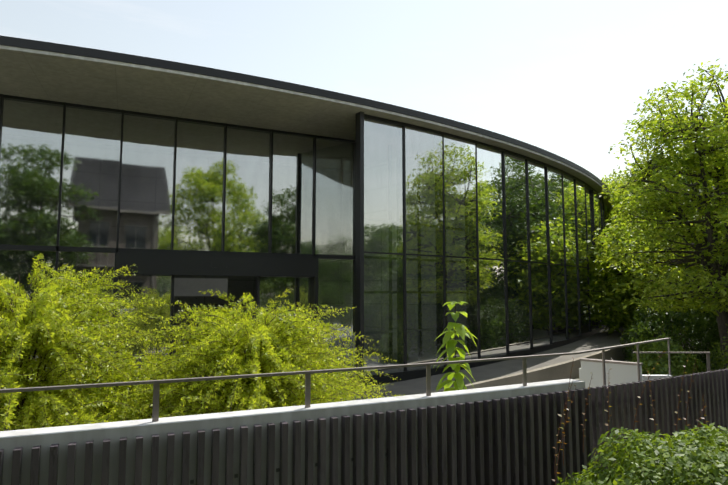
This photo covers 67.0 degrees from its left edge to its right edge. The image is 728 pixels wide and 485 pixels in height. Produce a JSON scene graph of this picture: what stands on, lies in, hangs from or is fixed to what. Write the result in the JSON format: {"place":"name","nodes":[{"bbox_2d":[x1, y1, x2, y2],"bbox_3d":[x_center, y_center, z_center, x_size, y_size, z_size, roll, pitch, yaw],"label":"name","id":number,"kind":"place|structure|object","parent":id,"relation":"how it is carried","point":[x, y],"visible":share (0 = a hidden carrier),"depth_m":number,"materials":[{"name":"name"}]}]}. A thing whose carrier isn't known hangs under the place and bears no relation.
{"place":"outdoors","nodes":[
{"label":"outdoors","id":0,"kind":"place"},
{"bbox_2d":[0,98,353,377],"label":"window glass","id":1,"kind":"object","parent":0,"point":[30,148],"depth_m":15.64,"materials":[{"name":"clear glass"}]},
{"bbox_2d":[174,278,227,295],"bbox_3d":[-6.093,1.615,19.867,2.300,0.650,0.057,2,-6,-25],"label":"lit hall panel","id":2,"kind":"object","parent":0,"point":[188,286],"visible":0.64,"depth_m":19.90,"materials":[{"name":"grey"}]},
{"bbox_2d":[190,448,417,483],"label":"parapet joints and tie holes","id":3,"kind":"object","parent":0,"point":[235,476],"visible":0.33,"depth_m":4.28,"materials":[{"name":"black concrete"}]},
{"bbox_2d":[0,49,610,211],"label":"roof soffit","id":4,"kind":"structure","parent":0,"point":[62,79],"depth_m":14.42,"materials":[{"name":"grey paint"}]},
{"bbox_2d":[0,35,611,194],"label":"roof edge","id":5,"kind":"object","parent":4,"relation":"attached to","point":[92,53],"depth_m":13.63,"materials":[{"name":"black metal"}]},
{"bbox_2d":[0,45,611,212],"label":"roof fascia","id":6,"kind":"structure","parent":4,"relation":"attached to","point":[4,47],"depth_m":13.66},
{"bbox_2d":[7,316,638,429],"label":"path paving","id":7,"kind":"structure","parent":0,"point":[602,338],"depth_m":17.43,"materials":[{"name":"grey concrete"}]},
{"bbox_2d":[413,333,642,394],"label":"curb","id":8,"kind":"structure","parent":7,"relation":"on","point":[598,352],"depth_m":16.46,"materials":[{"name":"grey concrete"}]},
{"bbox_2d":[353,333,354,366],"bbox_3d":[9.185,4.156,27.092,29.773,1.100,3.174,8,-9,-56],"label":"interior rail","id":9,"kind":"object","parent":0,"point":[353,347],"visible":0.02,"depth_m":15.58,"materials":[{"name":"grey metal"}]},
{"bbox_2d":[354,135,355,332],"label":"column","id":10,"kind":"structure","parent":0,"point":[354,251],"depth_m":17.89,"materials":[{"name":"metal"}]},
{"bbox_2d":[0,322,726,484],"bbox_3d":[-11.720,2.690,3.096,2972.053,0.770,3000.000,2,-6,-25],"label":"ground","id":11,"kind":"structure","parent":0,"point":[679,347],"depth_m":27.48,"materials":[{"name":"soil"}]},
{"bbox_2d":[0,359,43,429],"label":"spirea leaves","id":12,"kind":"object","parent":11,"relation":"on","point":[6,375],"visible":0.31,"depth_m":6.40,"materials":[{"name":"green plant"}]},
{"bbox_2d":[0,261,178,430],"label":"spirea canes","id":13,"kind":"object","parent":11,"relation":"on","point":[24,399],"visible":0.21,"depth_m":7.70,"materials":[{"name":"green plant"}]},
{"bbox_2d":[0,253,183,430],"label":"spirea shrub leaves","id":14,"kind":"object","parent":11,"relation":"on","point":[36,402],"visible":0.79,"depth_m":7.46,"materials":[{"name":"green plant"}]},
{"bbox_2d":[4,336,230,427],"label":"spirea leaves","id":15,"kind":"object","parent":11,"relation":"on","point":[119,410],"visible":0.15,"depth_m":8.40,"materials":[{"name":"green plant"}]},
{"bbox_2d":[43,339,228,426],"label":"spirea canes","id":16,"kind":"object","parent":11,"relation":"on","point":[130,390],"visible":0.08,"depth_m":8.51,"materials":[{"name":"green plant"}]},
{"bbox_2d":[110,287,391,419],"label":"spirea shrub canes","id":17,"kind":"object","parent":11,"relation":"on","point":[249,361],"visible":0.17,"depth_m":8.15,"materials":[{"name":"green plant"}]},
{"bbox_2d":[0,379,584,484],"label":"retaining wall","id":18,"kind":"structure","parent":11,"relation":"on","point":[63,437],"depth_m":4.27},
{"bbox_2d":[0,338,670,421],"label":"handrail","id":19,"kind":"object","parent":18,"relation":"on","point":[155,409],"depth_m":4.70,"materials":[{"name":"silver metal"}]},
{"bbox_2d":[204,336,404,407],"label":"spirea leaves","id":20,"kind":"object","parent":11,"relation":"on","point":[337,376],"visible":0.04,"depth_m":9.42,"materials":[{"name":"green plant"}]},
{"bbox_2d":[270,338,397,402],"bbox_3d":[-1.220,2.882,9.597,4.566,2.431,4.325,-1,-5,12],"label":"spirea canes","id":21,"kind":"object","parent":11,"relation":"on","point":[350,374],"visible":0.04,"depth_m":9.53,"materials":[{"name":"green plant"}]},
{"bbox_2d":[0,368,727,484],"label":"fence slats","id":22,"kind":"object","parent":11,"relation":"on","point":[513,441],"visible":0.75,"depth_m":5.16,"materials":[{"name":"paint"}]},
{"bbox_2d":[433,301,475,391],"bbox_3d":[1.376,2.221,8.300,0.666,2.650,0.652,2,-6,-25],"label":"young sapling","id":23,"kind":"object","parent":11,"relation":"on","point":[458,383],"depth_m":8.24,"materials":[{"name":"green plant"}]},
{"bbox_2d":[355,111,605,388],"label":"curved mullions","id":24,"kind":"object","parent":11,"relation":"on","point":[359,236],"visible":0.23,"depth_m":16.82,"materials":[{"name":"black metal"}]},
{"bbox_2d":[364,324,607,384],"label":"building plinth","id":25,"kind":"structure","parent":11,"relation":"on","point":[422,373],"depth_m":17.90,"materials":[{"name":"grey concrete"}]},
{"bbox_2d":[434,335,645,392],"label":"ramp wall","id":26,"kind":"structure","parent":11,"relation":"on","point":[560,372],"depth_m":17.02,"materials":[{"name":"concrete"}]},
{"bbox_2d":[579,361,671,387],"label":"stairwell walls","id":27,"kind":"structure","parent":11,"relation":"on","point":[619,373],"depth_m":7.90,"materials":[{"name":"white concrete"}]},
{"bbox_2d":[580,352,710,371],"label":"stairwell rails","id":28,"kind":"object","parent":27,"relation":"on","point":[635,363],"visible":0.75,"depth_m":7.91,"materials":[{"name":"grey metal"}]},
{"bbox_2d":[552,351,708,484],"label":"shoots","id":29,"kind":"object","parent":11,"relation":"on","point":[608,416],"depth_m":5.37,"materials":[{"name":"plant"}]},
{"bbox_2d":[602,174,661,335],"bbox_3d":[16.995,0.659,34.396,9.760,10.528,9.873,2,-6,-25],"label":"tree","id":30,"kind":"object","parent":11,"relation":"on","point":[615,201],"depth_m":33.75,"materials":[{"name":"green plant"}]},
{"bbox_2d":[556,421,727,484],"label":"shrub","id":31,"kind":"object","parent":11,"relation":"on","point":[694,455],"depth_m":4.38,"materials":[{"name":"green plant"}]},
{"bbox_2d":[603,170,685,340],"bbox_3d":[16.108,0.685,29.418,9.440,9.559,8.754,2,-6,-25],"label":"tree","id":32,"kind":"object","parent":11,"relation":"on","point":[623,208],"depth_m":29.69,"materials":[{"name":"green plant"}]},
{"bbox_2d":[579,212,715,339],"bbox_3d":[12.637,1.737,24.424,7.182,6.554,7.952,2,-6,-25],"label":"tree","id":33,"kind":"object","parent":11,"relation":"on","point":[614,283],"depth_m":23.62,"materials":[{"name":"green plant"}]},
{"bbox_2d":[611,189,695,338],"bbox_3d":[20.672,0.163,33.814,12.143,11.398,11.610,2,-6,-25],"label":"tree","id":34,"kind":"object","parent":11,"relation":"on","point":[622,199],"depth_m":33.75,"materials":[{"name":"green plant"}]},
{"bbox_2d":[593,58,727,368],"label":"tree","id":35,"kind":"object","parent":11,"relation":"on","point":[676,162],"depth_m":16.18,"materials":[{"name":"green plant"}]},
{"bbox_2d":[630,332,705,376],"bbox_3d":[7.477,3.190,13.677,2.345,1.930,1.968,2,-6,-25],"label":"shrub","id":36,"kind":"object","parent":11,"relation":"on","point":[678,362],"depth_m":13.29,"materials":[{"name":"green plant"}]},
{"bbox_2d":[620,299,721,370],"bbox_3d":[11.261,3.323,19.943,3.800,2.783,3.760,12,-13,-66],"label":"shrub","id":37,"kind":"object","parent":11,"relation":"on","point":[668,317],"depth_m":19.46,"materials":[{"name":"green plant"}]},
{"bbox_2d":[628,176,727,355],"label":"tree","id":38,"kind":"object","parent":11,"relation":"on","point":[681,226],"depth_m":23.80,"materials":[{"name":"green plant"}]},
{"bbox_2d":[654,124,727,290],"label":"tree","id":39,"kind":"object","parent":11,"relation":"on","point":[685,264],"depth_m":21.84,"materials":[{"name":"green plant"}]},
{"bbox_2d":[686,284,724,371],"bbox_3d":[14.084,2.737,18.746,5.665,3.733,5.556,10,-11,-63],"label":"shrub","id":40,"kind":"object","parent":11,"relation":"on","point":[711,332],"depth_m":18.93,"materials":[{"name":"green plant"}]},
{"bbox_2d":[709,324,727,370],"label":"shrub","id":41,"kind":"object","parent":11,"relation":"on","point":[723,361],"visible":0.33,"depth_m":13.80,"materials":[{"name":"green plant"}]},
{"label":"building","id":42,"kind":"object","parent":11,"relation":"on","visible":0},
{"bbox_2d":[0,94,354,362],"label":"building mullions","id":43,"kind":"object","parent":42,"relation":"attached to","point":[172,262],"visible":0.67,"depth_m":15.79,"materials":[{"name":"black metal"}]},
{"bbox_2d":[5,355,355,414],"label":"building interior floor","id":44,"kind":"structure","parent":42,"relation":"in","point":[333,377],"depth_m":15.05,"materials":[{"name":"grey"}]},
{"bbox_2d":[117,275,310,355],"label":"hall back wall","id":45,"kind":"structure","parent":42,"relation":"attached to","point":[238,286],"depth_m":20.18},
{"bbox_2d":[0,0,727,181],"label":"sky","id":46,"kind":"structure","parent":0,"point":[562,78],"materials":[{"name":"white"}]},
{"bbox_2d":[364,118,605,374],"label":"glass curtain wall","id":47,"kind":"structure","parent":0,"point":[383,232],"depth_m":17.70,"materials":[{"name":"clear glass"}]}
]}

